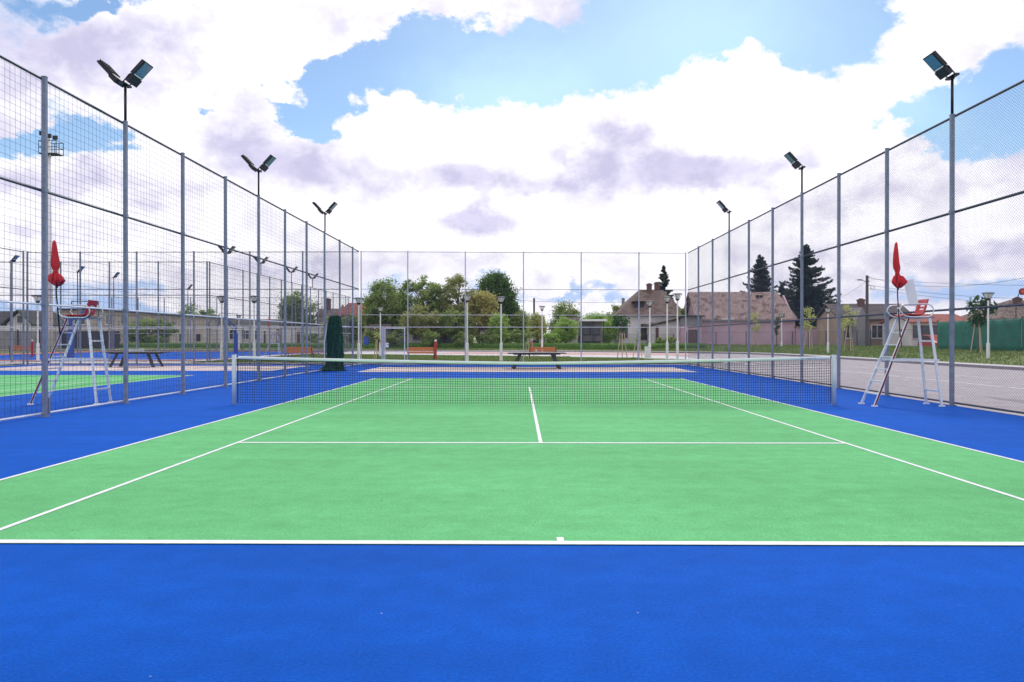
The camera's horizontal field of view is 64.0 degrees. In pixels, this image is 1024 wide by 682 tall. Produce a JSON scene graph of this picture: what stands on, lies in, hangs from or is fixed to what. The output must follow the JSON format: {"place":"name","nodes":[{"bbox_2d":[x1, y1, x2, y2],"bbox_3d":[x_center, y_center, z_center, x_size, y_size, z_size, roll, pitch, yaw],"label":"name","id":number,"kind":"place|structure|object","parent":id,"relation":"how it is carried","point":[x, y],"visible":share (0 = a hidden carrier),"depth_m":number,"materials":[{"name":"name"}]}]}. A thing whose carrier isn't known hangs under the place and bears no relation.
{"place":"outdoors","nodes":[
{"label":"outdoors","id":0,"kind":"place"},
{"bbox_2d":[0,352,314,359],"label":"sports court","id":1,"kind":"object","parent":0,"point":[119,357],"visible":0.25,"depth_m":70.56,"materials":[{"name":"blue paint"}]},
{"bbox_2d":[189,353,311,359],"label":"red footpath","id":2,"kind":"structure","parent":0,"point":[237,358],"depth_m":59.24,"materials":[{"name":"red concrete"}]},
{"bbox_2d":[67,301,98,357],"bbox_3d":[-28.968,-0.706,55.059,1.902,3.975,1.271,0,0,-41],"label":"basketball hoop","id":3,"kind":"object","parent":2,"relation":"on","point":[71,350],"visible":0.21,"depth_m":54.19,"materials":[{"name":"blue"}]},
{"bbox_2d":[0,339,708,365],"bbox_3d":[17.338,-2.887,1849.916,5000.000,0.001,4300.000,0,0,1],"label":"ground","id":4,"kind":"structure","parent":0,"point":[2,352],"depth_m":87.93,"materials":[{"name":"concrete"}]},
{"bbox_2d":[1,310,67,330],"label":"house","id":5,"kind":"structure","parent":4,"relation":"on","point":[19,316],"depth_m":110.88,"materials":[{"name":"stone"}]},
{"bbox_2d":[38,131,63,351],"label":"stadium mast","id":6,"kind":"object","parent":4,"relation":"on","point":[54,138],"visible":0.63,"depth_m":92.22,"materials":[{"name":"grey metal"}]},
{"bbox_2d":[0,329,119,348],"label":"board fence","id":7,"kind":"object","parent":4,"relation":"on","point":[5,343],"visible":0.27,"depth_m":100.51,"materials":[{"name":"wood"}]},
{"bbox_2d":[58,308,219,342],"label":"long building","id":8,"kind":"structure","parent":4,"relation":"on","point":[92,323],"depth_m":143.77,"materials":[{"name":"grey concrete"}]},
{"bbox_2d":[0,351,323,360],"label":"rubber border","id":9,"kind":"object","parent":4,"relation":"on","point":[140,360],"visible":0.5,"depth_m":83.59,"materials":[{"name":"rubber"}]},
{"bbox_2d":[108,297,350,350],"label":"court fence","id":10,"kind":"object","parent":9,"relation":"on","point":[217,322],"visible":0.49,"depth_m":93.34,"materials":[{"name":"metal"}]},
{"bbox_2d":[177,301,215,314],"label":"leafy tree","id":11,"kind":"object","parent":4,"relation":"on","point":[200,313],"visible":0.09,"depth_m":204.64,"materials":[{"name":"green plant"}]},
{"bbox_2d":[217,319,294,343],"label":"building","id":12,"kind":"structure","parent":4,"relation":"on","point":[247,330],"depth_m":122.35,"materials":[{"name":"white paint"}]},
{"bbox_2d":[280,324,323,343],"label":"building","id":13,"kind":"structure","parent":4,"relation":"on","point":[293,337],"depth_m":118.30,"materials":[{"name":"brown tile"}]},
{"bbox_2d":[0,350,1023,370],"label":"kerb","id":14,"kind":"structure","parent":4,"relation":"on","point":[974,366],"depth_m":79.80,"materials":[{"name":"concrete"}]},
{"bbox_2d":[673,293,681,358],"bbox_3d":[11.622,-1.040,57.553,0.680,4.631,0.680,0,0,1],"label":"street lamp","id":15,"kind":"object","parent":4,"relation":"on","point":[677,341],"visible":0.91,"depth_m":57.49,"materials":[{"name":"grey metal"}]},
{"bbox_2d":[0,361,752,364],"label":"concrete path","id":16,"kind":"structure","parent":0,"point":[114,362],"depth_m":49.75,"materials":[{"name":"grey concrete"}]},
{"bbox_2d":[32,296,40,360],"bbox_3d":[-30.012,-0.796,51.847,0.680,4.170,0.680,0,0,1],"label":"street lamp","id":17,"kind":"object","parent":16,"relation":"on","point":[37,343],"visible":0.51,"depth_m":51.80,"materials":[{"name":"white metal"}]},
{"bbox_2d":[0,261,207,361],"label":"court fence","id":18,"kind":"object","parent":16,"relation":"on","point":[61,302],"visible":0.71,"depth_m":50.17,"materials":[{"name":"metal"}]},
{"bbox_2d":[1,363,744,364],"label":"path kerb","id":19,"kind":"structure","parent":16,"relation":"on","point":[323,364],"depth_m":45.73,"materials":[{"name":"concrete"}]},
{"bbox_2d":[178,354,723,362],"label":"lawn","id":20,"kind":"structure","parent":0,"point":[522,358],"depth_m":56.74,"materials":[{"name":"green plant"}]},
{"bbox_2d":[251,296,255,359],"bbox_3d":[-16.754,-0.830,53.240,0.680,4.230,0.680,0,0,1],"label":"street lamp","id":21,"kind":"object","parent":20,"relation":"on","point":[254,344],"visible":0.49,"depth_m":53.20,"materials":[{"name":"white metal"}]},
{"bbox_2d":[208,261,349,361],"bbox_3d":[-18.346,-1.839,71.165,0.150,6.166,42.014,0,0,1],"label":"court fence","id":22,"kind":"object","parent":20,"relation":"on","point":[261,330],"visible":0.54,"depth_m":62.27,"materials":[{"name":"metal"}]},
{"bbox_2d":[286,347,313,357],"bbox_3d":[-14.914,0.834,57.580,1.900,0.890,0.653,0,0,1],"label":"park bench","id":23,"kind":"object","parent":20,"relation":"on","point":[289,350],"visible":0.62,"depth_m":57.38,"materials":[{"name":"orange wood"}]},
{"bbox_2d":[408,347,434,359],"bbox_3d":[-6.213,0.838,55.998,1.900,0.890,0.653,0,0,1],"label":"park bench","id":24,"kind":"object","parent":20,"relation":"on","point":[420,348],"visible":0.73,"depth_m":55.79,"materials":[{"name":"orange wood"}]},
{"bbox_2d":[462,295,472,360],"bbox_3d":[-2.861,-0.827,52.340,0.680,4.230,0.680,0,0,1],"label":"street lamp","id":25,"kind":"object","parent":20,"relation":"on","point":[467,343],"visible":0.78,"depth_m":52.30,"materials":[{"name":"grey metal"}]},
{"bbox_2d":[496,296,505,360],"bbox_3d":[-0.705,-0.798,53.090,0.680,4.168,0.680,0,0,1],"label":"street lamp","id":26,"kind":"object","parent":20,"relation":"on","point":[501,302],"visible":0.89,"depth_m":53.05,"materials":[{"name":"grey metal"}]},
{"bbox_2d":[611,312,630,357],"bbox_3d":[8.335,-0.477,61.983,1.630,3.592,1.817,0,0,-19],"label":"young tree","id":27,"kind":"object","parent":20,"relation":"on","point":[621,320],"visible":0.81,"depth_m":62.00,"materials":[{"name":"green plant"}]},
{"bbox_2d":[662,296,671,358],"bbox_3d":[10.901,-0.927,57.560,0.680,4.406,0.680,0,0,1],"label":"street lamp","id":28,"kind":"object","parent":20,"relation":"on","point":[667,298],"visible":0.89,"depth_m":57.51,"materials":[{"name":"white metal"}]},
{"bbox_2d":[323,351,697,358],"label":"paved walk","id":29,"kind":"structure","parent":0,"point":[630,356],"depth_m":70.81,"materials":[{"name":"concrete"}]},
{"bbox_2d":[0,364,1023,681],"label":"court surface","id":30,"kind":"object","parent":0,"point":[260,612],"visible":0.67,"depth_m":4.44,"materials":[{"name":"blue paint"}]},
{"bbox_2d":[0,247,24,365],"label":"court fence","id":31,"kind":"object","parent":30,"relation":"on","point":[23,333],"visible":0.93,"depth_m":43.98,"materials":[{"name":"metal"}]},
{"bbox_2d":[27,300,112,404],"bbox_3d":[-9.633,0.239,17.912,1.520,2.258,0.710,0,0,-1],"label":"umpire chair","id":32,"kind":"object","parent":30,"relation":"on","point":[87,315],"visible":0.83,"depth_m":17.71,"materials":[{"name":"metal"}]},
{"bbox_2d":[48,240,65,334],"bbox_3d":[-9.784,-1.144,17.610,0.383,2.031,0.361,0,0,-19],"label":"umbrella","id":33,"kind":"object","parent":32,"relation":"attached to","point":[57,280],"visible":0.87,"depth_m":17.52,"materials":[{"name":"red fabric"}]},
{"bbox_2d":[0,375,191,396],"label":"green court","id":34,"kind":"object","parent":30,"relation":"on","point":[100,381],"visible":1,"depth_m":27.81,"materials":[{"name":"paint"}]},
{"bbox_2d":[0,366,302,370],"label":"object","id":35,"kind":"structure","parent":30,"relation":"on","point":[144,368],"depth_m":39.16,"materials":[{"name":"concrete"}]},
{"bbox_2d":[105,349,169,366],"bbox_3d":[-19.004,0.866,41.482,2.740,0.934,1.620,0,0,2],"label":"table tennis","id":36,"kind":"object","parent":35,"relation":"on","point":[134,351],"visible":0.78,"depth_m":41.01,"materials":[{"name":"white paint"}]},
{"bbox_2d":[0,54,358,420],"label":"court fence","id":37,"kind":"object","parent":30,"relation":"on","point":[45,304],"visible":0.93,"depth_m":19.02,"materials":[{"name":"metal"}]},
{"bbox_2d":[97,59,152,120],"bbox_3d":[-8.433,-5.440,17.867,1.050,1.297,0.455,0,0,1],"label":"floodlight","id":38,"kind":"object","parent":37,"relation":"on","point":[141,70],"visible":1,"depth_m":17.78,"materials":[{"name":"black metal"}]},
{"bbox_2d":[241,154,275,194],"bbox_3d":[-8.347,-5.462,26.987,1.050,1.297,0.455,0,0,1],"label":"floodlight","id":39,"kind":"object","parent":37,"relation":"on","point":[268,162],"visible":1,"depth_m":26.87,"materials":[{"name":"black metal"}]},
{"bbox_2d":[312,202,337,230],"bbox_3d":[-8.261,-5.483,36.186,1.050,1.297,0.455,0,0,1],"label":"floodlight","id":40,"kind":"object","parent":37,"relation":"attached to","point":[333,205],"visible":1,"depth_m":36.03,"materials":[{"name":"black metal"}]},
{"bbox_2d":[26,251,358,364],"bbox_3d":[-17.332,-1.777,44.395,18.096,6.166,0.146,0,0,1],"label":"court fence","id":41,"kind":"object","parent":30,"relation":"on","point":[136,304],"visible":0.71,"depth_m":44.44,"materials":[{"name":"metal"}]},
{"bbox_2d":[319,315,346,370],"bbox_3d":[-8.003,0.081,36.182,1.429,2.480,0.803,0,0,1],"label":"rolled netting","id":42,"kind":"object","parent":30,"relation":"on","point":[334,342],"visible":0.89,"depth_m":35.97,"materials":[{"name":"green fabric"}]},
{"bbox_2d":[0,378,1023,545],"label":"green court","id":43,"kind":"object","parent":30,"relation":"on","point":[758,478],"visible":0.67,"depth_m":8.32,"materials":[{"name":"paint"}]},
{"bbox_2d":[0,378,1023,544],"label":"court lines","id":44,"kind":"object","parent":43,"relation":"on","point":[560,540],"visible":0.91,"depth_m":5.67,"materials":[{"name":"white paint"}]},
{"bbox_2d":[360,251,686,364],"bbox_3d":[0.693,-1.777,44.601,17.792,6.166,0.119,0,0,-2],"label":"court fence","id":45,"kind":"object","parent":30,"relation":"on","point":[581,289],"visible":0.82,"depth_m":44.62,"materials":[{"name":"metal"}]},
{"bbox_2d":[381,326,404,364],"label":"gate","id":46,"kind":"structure","parent":45,"relation":"attached to","point":[383,341],"depth_m":44.24,"materials":[{"name":"metal"}]},
{"bbox_2d":[361,367,692,371],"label":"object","id":47,"kind":"structure","parent":30,"relation":"on","point":[550,369],"depth_m":37.87,"materials":[{"name":"concrete"}]},
{"bbox_2d":[507,349,565,368],"bbox_3d":[1.164,0.872,39.193,2.740,0.934,1.620,0,0,-1],"label":"table tennis","id":48,"kind":"object","parent":47,"relation":"on","point":[552,354],"visible":0.96,"depth_m":38.66,"materials":[{"name":"white paint"}]},
{"bbox_2d":[232,354,835,405],"bbox_3d":[0.449,0.825,17.483,12.892,1.088,0.092,0,0,1],"label":"tennis net","id":49,"kind":"object","parent":30,"relation":"on","point":[579,363],"visible":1,"depth_m":17.48,"materials":[{"name":"fabric"}]},
{"bbox_2d":[687,79,1023,413],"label":"court fence","id":50,"kind":"object","parent":30,"relation":"on","point":[951,257],"visible":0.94,"depth_m":21.22,"materials":[{"name":"metal"}]},
{"bbox_2d":[784,152,805,191],"bbox_3d":[9.162,-5.460,26.558,0.575,1.297,0.455,0,0,1],"label":"floodlight","id":51,"kind":"object","parent":50,"relation":"on","point":[791,158],"visible":1,"depth_m":26.52,"materials":[{"name":"black metal"}]},
{"bbox_2d":[923,51,959,113],"bbox_3d":[9.075,-5.439,17.333,0.575,1.297,0.455,0,0,1],"label":"floodlight","id":52,"kind":"object","parent":50,"relation":"on","point":[937,64],"visible":1,"depth_m":17.30,"materials":[{"name":"black metal"}]},
{"bbox_2d":[858,299,944,406],"bbox_3d":[8.284,0.240,17.444,1.520,2.258,0.710,0,0,1],"label":"umpire chair","id":53,"kind":"object","parent":30,"relation":"on","point":[915,315],"visible":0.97,"depth_m":17.27,"materials":[{"name":"metal"}]},
{"bbox_2d":[892,242,907,336],"bbox_3d":[8.068,-1.075,17.164,0.313,1.991,0.295,0,0,1],"label":"umbrella","id":54,"kind":"object","parent":53,"relation":"attached to","point":[899,281],"visible":1,"depth_m":17.09,"materials":[{"name":"red fabric"}]},
{"bbox_2d":[905,279,917,305],"bbox_3d":[8.365,-1.014,17.170,0.309,0.578,0.012,0,0,1],"label":"score board","id":55,"kind":"object","parent":53,"relation":"on","point":[910,291],"visible":1,"depth_m":17.16,"materials":[{"name":"white paint"}]},
{"bbox_2d":[0,342,1023,365],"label":"grass bank","id":56,"kind":"structure","parent":0,"point":[1016,361],"depth_m":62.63,"materials":[{"name":"green plant"}]},
{"bbox_2d":[121,317,179,343],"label":"leafy tree","id":57,"kind":"object","parent":56,"relation":"on","point":[141,337],"visible":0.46,"depth_m":109.47,"materials":[{"name":"green plant"}]},
{"bbox_2d":[268,290,320,323],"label":"leafy tree","id":58,"kind":"object","parent":56,"relation":"on","point":[299,300],"visible":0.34,"depth_m":128.64,"materials":[{"name":"green plant"}]},
{"bbox_2d":[338,303,367,342],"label":"house","id":59,"kind":"structure","parent":56,"relation":"on","point":[355,312],"depth_m":126.01,"materials":[{"name":"red tile"}]},
{"bbox_2d":[341,313,366,343],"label":"leafy tree","id":60,"kind":"object","parent":56,"relation":"on","point":[355,326],"visible":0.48,"depth_m":103.54,"materials":[{"name":"green plant"}]},
{"bbox_2d":[367,324,393,342],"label":"shed","id":61,"kind":"structure","parent":56,"relation":"on","point":[378,327],"depth_m":101.48,"materials":[{"name":"grey tile"}]},
{"bbox_2d":[354,275,413,330],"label":"leafy tree","id":62,"kind":"object","parent":56,"relation":"on","point":[386,318],"visible":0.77,"depth_m":104.52,"materials":[{"name":"green plant"}]},
{"bbox_2d":[385,331,405,345],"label":"shrub","id":63,"kind":"object","parent":56,"relation":"on","point":[393,340],"visible":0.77,"depth_m":98.08,"materials":[{"name":"green plant"}]},
{"bbox_2d":[87,342,706,349],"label":"hedge","id":64,"kind":"object","parent":56,"relation":"on","point":[572,345],"visible":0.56,"depth_m":96.00,"materials":[{"name":"green plant"}]},
{"bbox_2d":[397,275,444,330],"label":"leafy tree","id":65,"kind":"object","parent":56,"relation":"on","point":[433,285],"visible":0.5,"depth_m":107.31,"materials":[{"name":"green plant"}]},
{"bbox_2d":[397,303,444,338],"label":"leafy tree","id":66,"kind":"object","parent":56,"relation":"on","point":[424,322],"visible":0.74,"depth_m":99.80,"materials":[{"name":"green plant"}]},
{"bbox_2d":[420,330,441,345],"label":"shrub","id":67,"kind":"object","parent":56,"relation":"on","point":[433,335],"visible":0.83,"depth_m":96.90,"materials":[{"name":"green plant"}]},
{"bbox_2d":[438,306,476,341],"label":"leafy tree","id":68,"kind":"object","parent":56,"relation":"on","point":[454,330],"visible":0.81,"depth_m":99.30,"materials":[{"name":"green plant"}]},
{"bbox_2d":[437,273,478,341],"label":"leafy tree","id":69,"kind":"object","parent":56,"relation":"on","point":[455,294],"visible":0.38,"depth_m":106.82,"materials":[{"name":"green plant"}]},
{"bbox_2d":[452,331,473,344],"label":"shrub","id":70,"kind":"object","parent":56,"relation":"on","point":[462,334],"visible":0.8,"depth_m":96.79,"materials":[{"name":"green plant"}]},
{"bbox_2d":[468,288,499,337],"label":"leafy tree","id":71,"kind":"object","parent":56,"relation":"on","point":[473,310],"visible":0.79,"depth_m":102.11,"materials":[{"name":"green plant"}]},
{"bbox_2d":[372,316,611,342],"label":"distant trees","id":72,"kind":"object","parent":56,"relation":"on","point":[400,332],"visible":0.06,"depth_m":129.12,"materials":[{"name":"green plant"}]},
{"bbox_2d":[478,329,505,343],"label":"shrub","id":73,"kind":"object","parent":56,"relation":"on","point":[493,336],"visible":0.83,"depth_m":97.31,"materials":[{"name":"green plant"}]},
{"bbox_2d":[486,313,510,342],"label":"shrub","id":74,"kind":"object","parent":56,"relation":"on","point":[493,323],"visible":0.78,"depth_m":98.34,"materials":[{"name":"green plant"}]},
{"bbox_2d":[476,269,526,332],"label":"round tree","id":75,"kind":"object","parent":56,"relation":"on","point":[491,281],"visible":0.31,"depth_m":110.56,"materials":[{"name":"green plant"}]},
{"bbox_2d":[350,334,673,343],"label":"garden fence","id":76,"kind":"object","parent":56,"relation":"on","point":[583,336],"visible":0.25,"depth_m":98.59,"materials":[{"name":"metal"}]},
{"bbox_2d":[506,309,531,342],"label":"shrub","id":77,"kind":"object","parent":56,"relation":"on","point":[516,319],"visible":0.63,"depth_m":109.30,"materials":[{"name":"green plant"}]},
{"bbox_2d":[507,328,530,343],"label":"shrub","id":78,"kind":"object","parent":56,"relation":"on","point":[518,333],"visible":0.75,"depth_m":97.61,"materials":[{"name":"green plant"}]},
{"bbox_2d":[526,312,549,343],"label":"shrub","id":79,"kind":"object","parent":56,"relation":"on","point":[538,322],"visible":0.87,"depth_m":103.69,"materials":[{"name":"green plant"}]},
{"bbox_2d":[543,332,560,343],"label":"shrub","id":80,"kind":"object","parent":56,"relation":"on","point":[548,335],"visible":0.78,"depth_m":96.60,"materials":[{"name":"green plant"}]},
{"bbox_2d":[543,299,580,333],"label":"leafy tree","id":81,"kind":"object","parent":56,"relation":"on","point":[563,311],"visible":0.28,"depth_m":109.10,"materials":[{"name":"green plant"}]},
{"bbox_2d":[550,314,579,343],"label":"shrub","id":82,"kind":"object","parent":56,"relation":"on","point":[565,322],"visible":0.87,"depth_m":98.35,"materials":[{"name":"green plant"}]},
{"bbox_2d":[579,319,606,343],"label":"shelter","id":83,"kind":"object","parent":56,"relation":"on","point":[590,324],"visible":0.66,"depth_m":99.92,"materials":[{"name":"white paint"}]},
{"bbox_2d":[578,309,618,342],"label":"shrub","id":84,"kind":"object","parent":56,"relation":"on","point":[609,329],"visible":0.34,"depth_m":102.83,"materials":[{"name":"green plant"}]},
{"bbox_2d":[612,282,681,343],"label":"house","id":85,"kind":"structure","parent":56,"relation":"on","point":[654,310],"depth_m":103.14,"materials":[{"name":"brown tile"}]},
{"bbox_2d":[643,318,679,343],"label":"shed","id":86,"kind":"structure","parent":56,"relation":"on","point":[662,326],"depth_m":98.82,"materials":[{"name":"white concrete"}]},
{"bbox_2d":[658,265,674,300],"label":"conifer","id":87,"kind":"object","parent":56,"relation":"on","point":[663,278],"visible":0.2,"depth_m":115.56,"materials":[{"name":"green plant"}]},
{"bbox_2d":[678,315,704,342],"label":"shed","id":88,"kind":"structure","parent":56,"relation":"on","point":[690,335],"depth_m":94.30,"materials":[{"name":"grey concrete"}]},
{"bbox_2d":[684,292,797,344],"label":"house","id":89,"kind":"structure","parent":56,"relation":"on","point":[738,295],"depth_m":96.03,"materials":[{"name":"pink tile"}]},
{"bbox_2d":[740,255,775,291],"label":"conifer","id":90,"kind":"object","parent":56,"relation":"on","point":[764,283],"visible":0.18,"depth_m":111.22,"materials":[{"name":"green plant"}]},
{"bbox_2d":[794,326,816,344],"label":"garden wall","id":91,"kind":"structure","parent":56,"relation":"on","point":[814,338],"depth_m":94.68,"materials":[{"name":"pink paint"}]},
{"bbox_2d":[797,307,815,349],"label":"young tree","id":92,"kind":"object","parent":56,"relation":"on","point":[806,323],"visible":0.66,"depth_m":71.62,"materials":[{"name":"green plant"}]},
{"bbox_2d":[776,244,841,340],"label":"conifer","id":93,"kind":"object","parent":56,"relation":"on","point":[810,292],"visible":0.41,"depth_m":104.50,"materials":[{"name":"green plant"}]},
{"bbox_2d":[686,329,936,347],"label":"garden fence","id":94,"kind":"object","parent":56,"relation":"on","point":[857,341],"visible":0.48,"depth_m":79.67,"materials":[{"name":"metal"}]},
{"bbox_2d":[841,305,859,350],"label":"young tree","id":95,"kind":"object","parent":56,"relation":"on","point":[847,320],"visible":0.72,"depth_m":65.72,"materials":[{"name":"green plant"}]},
{"bbox_2d":[812,298,911,345],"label":"house","id":96,"kind":"structure","parent":56,"relation":"on","point":[834,330],"depth_m":86.87,"materials":[{"name":"grey tile"}]},
{"bbox_2d":[871,325,882,338],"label":"window","id":97,"kind":"structure","parent":96,"relation":"in","point":[877,332],"depth_m":85.62,"materials":[{"name":"grey glass"}]},
{"bbox_2d":[857,275,874,345],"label":"utility pole","id":98,"kind":"object","parent":56,"relation":"on","point":[866,302],"visible":0.74,"depth_m":75.58,"materials":[{"name":"wood"}]},
{"bbox_2d":[878,314,966,345],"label":"house","id":99,"kind":"structure","parent":56,"relation":"on","point":[934,322],"depth_m":78.26,"materials":[{"name":"grey concrete"}]},
{"bbox_2d":[937,318,1023,350],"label":"windbreak fence","id":100,"kind":"object","parent":56,"relation":"on","point":[1012,336],"visible":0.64,"depth_m":53.86,"materials":[{"name":"fabric"}]},
{"bbox_2d":[965,294,1000,352],"bbox_3d":[29.366,-1.032,51.469,1.744,3.852,2.049,0,0,-25],"label":"young tree","id":101,"kind":"object","parent":56,"relation":"on","point":[980,318],"visible":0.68,"depth_m":51.44,"materials":[{"name":"green plant"}]},
{"bbox_2d":[981,292,994,357],"bbox_3d":[26.881,-0.783,46.248,0.680,3.919,0.680,0,0,1],"label":"street lamp","id":102,"kind":"object","parent":56,"relation":"on","point":[988,344],"visible":0.69,"depth_m":46.20,"materials":[{"name":"grey metal"}]},
{"bbox_2d":[961,297,1023,346],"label":"house","id":103,"kind":"structure","parent":56,"relation":"on","point":[1011,314],"depth_m":75.14,"materials":[{"name":"brown tile"}]},
{"bbox_2d":[0,0,1023,338],"label":"sky","id":104,"kind":"structure","parent":0,"point":[608,127],"materials":[{"name":"white"}]},
{"bbox_2d":[437,352,696,354],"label":"pink footpath","id":105,"kind":"structure","parent":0,"point":[571,353],"depth_m":80.13,"materials":[{"name":"concrete"}]},
{"bbox_2d":[492,350,1023,366],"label":"sidewalk","id":106,"kind":"structure","parent":0,"point":[836,356],"depth_m":57.00,"materials":[{"name":"concrete"}]},
{"bbox_2d":[670,353,1023,415],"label":"street","id":107,"kind":"structure","parent":0,"point":[1003,372],"depth_m":29.64,"materials":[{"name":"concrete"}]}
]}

